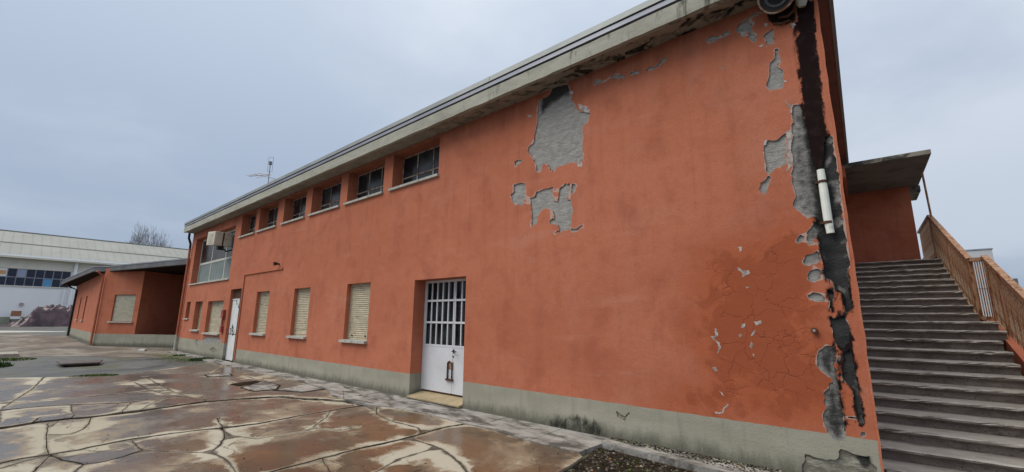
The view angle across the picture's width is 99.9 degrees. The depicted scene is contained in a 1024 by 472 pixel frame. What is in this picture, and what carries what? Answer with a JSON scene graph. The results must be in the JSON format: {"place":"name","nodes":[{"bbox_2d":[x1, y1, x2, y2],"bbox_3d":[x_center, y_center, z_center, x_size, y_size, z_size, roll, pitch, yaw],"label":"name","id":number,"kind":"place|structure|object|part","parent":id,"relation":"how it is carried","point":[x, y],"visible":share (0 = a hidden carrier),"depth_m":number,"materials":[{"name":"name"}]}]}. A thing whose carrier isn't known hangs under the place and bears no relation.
{"place":"outdoors","nodes":[
{"label":"outdoors","id":0,"kind":"place"},
{"bbox_2d":[0,304,72,326],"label":"tarp heap","id":1,"kind":"object","parent":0,"point":[58,315],"visible":0.77,"depth_m":61.81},
{"bbox_2d":[0,333,191,358],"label":"path","id":2,"kind":"structure","parent":0,"point":[33,345],"depth_m":21.30,"materials":[{"name":"grey concrete"}]},
{"bbox_2d":[0,362,581,471],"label":"yard paving","id":3,"kind":"structure","parent":0,"point":[162,417],"depth_m":6.05,"materials":[{"name":"stone"}]},
{"bbox_2d":[68,373,118,377],"bbox_3d":[-11.380,3.784,11.649,1.123,0.086,1.114,-9,-14,39],"label":"grass tuft","id":4,"kind":"object","parent":3,"relation":"on","point":[100,374],"visible":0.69,"depth_m":11.78,"materials":[{"name":"green plant"}]},
{"bbox_2d":[204,374,232,376],"bbox_3d":[-8.098,3.864,11.867,0.666,0.048,0.550,8,-13,-33],"label":"slab","id":5,"kind":"object","parent":3,"relation":"on","point":[216,375],"visible":0.71,"depth_m":11.80,"materials":[{"name":"concrete"}]},
{"bbox_2d":[231,381,260,385],"bbox_3d":[-6.474,3.615,10.508,0.481,0.050,0.756,-5,-12,25],"label":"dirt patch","id":6,"kind":"object","parent":3,"relation":"on","point":[243,383],"visible":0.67,"depth_m":10.42,"materials":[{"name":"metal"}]},
{"bbox_2d":[241,381,280,391],"bbox_3d":[-5.937,3.542,10.107,1.713,0.050,0.814,-9,-14,39],"label":"slab","id":7,"kind":"object","parent":3,"relation":"on","point":[262,386],"visible":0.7,"depth_m":9.97,"materials":[{"name":"concrete"}]},
{"bbox_2d":[273,383,325,391],"bbox_3d":[-4.847,3.501,9.844,1.172,0.052,1.071,-7,-13,34],"label":"slab","id":8,"kind":"object","parent":3,"relation":"on","point":[306,387],"visible":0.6,"depth_m":9.74,"materials":[{"name":"concrete"}]},
{"bbox_2d":[0,327,591,468],"bbox_3d":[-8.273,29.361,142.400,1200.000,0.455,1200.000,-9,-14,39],"label":"ground","id":9,"kind":"structure","parent":0,"point":[44,367],"depth_m":14.40,"materials":[{"name":"concrete"}]},
{"bbox_2d":[0,361,14,367],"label":"weed clump","id":10,"kind":"object","parent":9,"relation":"on","point":[5,364],"visible":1,"depth_m":13.80,"materials":[{"name":"green plant"}]},
{"bbox_2d":[0,351,18,357],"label":"concrete beam","id":11,"kind":"structure","parent":9,"relation":"on","point":[9,354],"depth_m":16.83,"materials":[{"name":"grey concrete"}]},
{"bbox_2d":[9,311,21,322],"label":"hydrant cabinet","id":12,"kind":"object","parent":9,"relation":"on","point":[15,315],"visible":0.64,"depth_m":64.31,"materials":[{"name":"white metal"}]},
{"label":"door","id":13,"kind":"part","parent":12,"relation":"part of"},
{"bbox_2d":[0,357,36,361],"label":"grass tuft","id":14,"kind":"object","parent":9,"relation":"on","point":[14,359],"visible":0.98,"depth_m":15.99,"materials":[{"name":"green plant"}]},
{"bbox_2d":[0,331,65,332],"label":"kerb strip","id":15,"kind":"object","parent":9,"relation":"on","point":[28,331],"visible":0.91,"depth_m":42.48,"materials":[{"name":"concrete"}]},
{"bbox_2d":[56,360,102,366],"bbox_3d":[-14.535,4.289,14.527,1.488,0.120,1.109,-9,-14,39],"label":"metal panel","id":16,"kind":"object","parent":9,"relation":"on","point":[69,363],"visible":1,"depth_m":14.22,"materials":[{"name":"grey metal"}]},
{"bbox_2d":[0,229,190,325],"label":"warehouse","id":17,"kind":"structure","parent":9,"relation":"on","point":[36,269],"depth_m":69.26,"materials":[{"name":"metal"}]},
{"bbox_2d":[0,268,70,287],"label":"window","id":18,"kind":"structure","parent":17,"relation":"in","point":[25,277],"depth_m":66.91,"materials":[{"name":"glass"}]},
{"bbox_2d":[61,258,189,347],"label":"annex building","id":19,"kind":"structure","parent":9,"relation":"on","point":[131,305],"depth_m":23.93,"materials":[{"name":"paint"}]},
{"bbox_2d":[127,220,171,246],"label":"bare tree","id":20,"kind":"object","parent":9,"relation":"on","point":[138,240],"visible":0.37,"depth_m":110.62,"materials":[{"name":"grey plant"}]},
{"bbox_2d":[137,353,206,363],"bbox_3d":[-12.912,4.756,16.720,10.585,0.055,2.036,-9,-14,39],"label":"moss","id":21,"kind":"object","parent":9,"relation":"on","point":[173,357],"visible":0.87,"depth_m":16.85,"materials":[{"name":"green plant"}]},
{"bbox_2d":[173,0,883,471],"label":"factory building","id":22,"kind":"structure","parent":9,"relation":"on","point":[631,224],"depth_m":6.44,"materials":[{"name":"paint"}]},
{"bbox_2d":[188,229,234,284],"bbox_3d":[-12.985,0.962,18.799,5.340,2.183,0.395,-9,-14,39],"label":"window","id":23,"kind":"structure","parent":22,"relation":"in","point":[215,265],"depth_m":19.04,"materials":[{"name":"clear glass"}]},
{"bbox_2d":[206,231,232,251],"bbox_3d":[-12.009,0.260,17.709,0.988,0.790,0.725,-2,-10,41],"label":"air conditioner","id":24,"kind":"object","parent":22,"relation":"attached to","point":[219,240],"visible":1,"depth_m":17.40,"materials":[{"name":"white metal"}]},
{"bbox_2d":[225,288,241,361],"bbox_3d":[-10.257,3.272,15.884,1.165,2.620,0.162,-9,-14,39],"label":"side door","id":25,"kind":"structure","parent":22,"relation":"in","point":[237,293],"depth_m":16.00,"materials":[{"name":"white metal"}]},
{"bbox_2d":[238,215,256,237],"bbox_3d":[-9.922,-0.421,16.436,1.540,0.907,0.395,-9,-14,39],"label":"window","id":26,"kind":"structure","parent":22,"relation":"in","point":[253,219],"depth_m":16.77,"materials":[{"name":"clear glass"}]},
{"bbox_2d":[246,157,274,182],"bbox_3d":[-13.950,-2.243,24.093,4.066,4.458,0.916,-9,-14,39],"label":"roof aerial","id":27,"kind":"object","parent":22,"relation":"on","point":[270,163],"visible":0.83,"depth_m":24.23,"materials":[{"name":"metal"}]},
{"bbox_2d":[255,206,278,232],"bbox_3d":[-8.506,-0.636,15.258,1.690,0.907,0.395,-9,-14,39],"label":"window","id":28,"kind":"structure","parent":22,"relation":"in","point":[273,213],"depth_m":15.55,"materials":[{"name":"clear glass"}]},
{"bbox_2d":[280,196,306,224],"bbox_3d":[-6.906,-0.878,13.927,1.680,0.907,0.395,-9,-14,39],"label":"window","id":29,"kind":"structure","parent":22,"relation":"in","point":[299,207],"depth_m":14.19,"materials":[{"name":"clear glass"}]},
{"bbox_2d":[308,182,341,216],"bbox_3d":[-5.344,-1.115,12.628,1.810,0.907,0.395,-9,-14,39],"label":"window","id":30,"kind":"structure","parent":22,"relation":"in","point":[330,200],"depth_m":12.86,"materials":[{"name":"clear glass"}]},
{"bbox_2d":[343,166,384,204],"bbox_3d":[-3.748,-1.357,11.301,1.810,0.907,0.395,-9,-14,39],"label":"window","id":31,"kind":"structure","parent":22,"relation":"in","point":[370,184],"depth_m":11.50,"materials":[{"name":"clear glass"}]},
{"bbox_2d":[388,145,439,190],"bbox_3d":[-2.156,-1.599,9.976,1.800,0.907,0.395,-9,-14,39],"label":"window","id":32,"kind":"structure","parent":22,"relation":"in","point":[424,165],"depth_m":10.13,"materials":[{"name":"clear glass"}]},
{"bbox_2d":[421,278,465,396],"bbox_3d":[-1.293,2.014,8.718,1.570,2.258,0.136,-9,-14,39],"label":"entrance door","id":33,"kind":"structure","parent":22,"relation":"in","point":[443,349],"depth_m":8.82,"materials":[{"name":"white metal"}]},
{"bbox_2d":[567,448,696,471],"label":"bare soil","id":34,"kind":"structure","parent":9,"relation":"on","point":[651,465],"depth_m":4.94,"materials":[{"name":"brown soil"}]},
{"bbox_2d":[601,437,776,471],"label":"wall ledge","id":35,"kind":"object","parent":9,"relation":"on","point":[685,462],"depth_m":5.03,"materials":[{"name":"concrete"}]},
{"bbox_2d":[610,437,784,471],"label":"dirt","id":36,"kind":"structure","parent":35,"relation":"on","point":[663,449],"depth_m":4.98,"materials":[{"name":"soil"}]},
{"bbox_2d":[841,149,1023,471],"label":"exterior staircase","id":37,"kind":"structure","parent":9,"relation":"on","point":[945,357],"depth_m":7.01,"materials":[{"name":"concrete"}]},
{"bbox_2d":[922,248,993,320],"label":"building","id":38,"kind":"structure","parent":9,"relation":"on","point":[973,253],"depth_m":31.14,"materials":[{"name":"metal"}]},
{"bbox_2d":[166,351,607,455],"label":"pavement","id":39,"kind":"structure","parent":0,"point":[581,443],"depth_m":7.27,"materials":[{"name":"concrete"}]},
{"bbox_2d":[189,356,213,360],"bbox_3d":[-11.809,4.653,16.394,0.798,0.154,0.837,-9,-14,39],"label":"moss tuft","id":40,"kind":"object","parent":39,"relation":"on","point":[197,359],"visible":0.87,"depth_m":16.21,"materials":[{"name":"green plant"}]},
{"bbox_2d":[0,0,1023,288],"label":"sky","id":41,"kind":"structure","parent":0,"point":[115,114],"materials":[{"name":"grey"}]}
]}

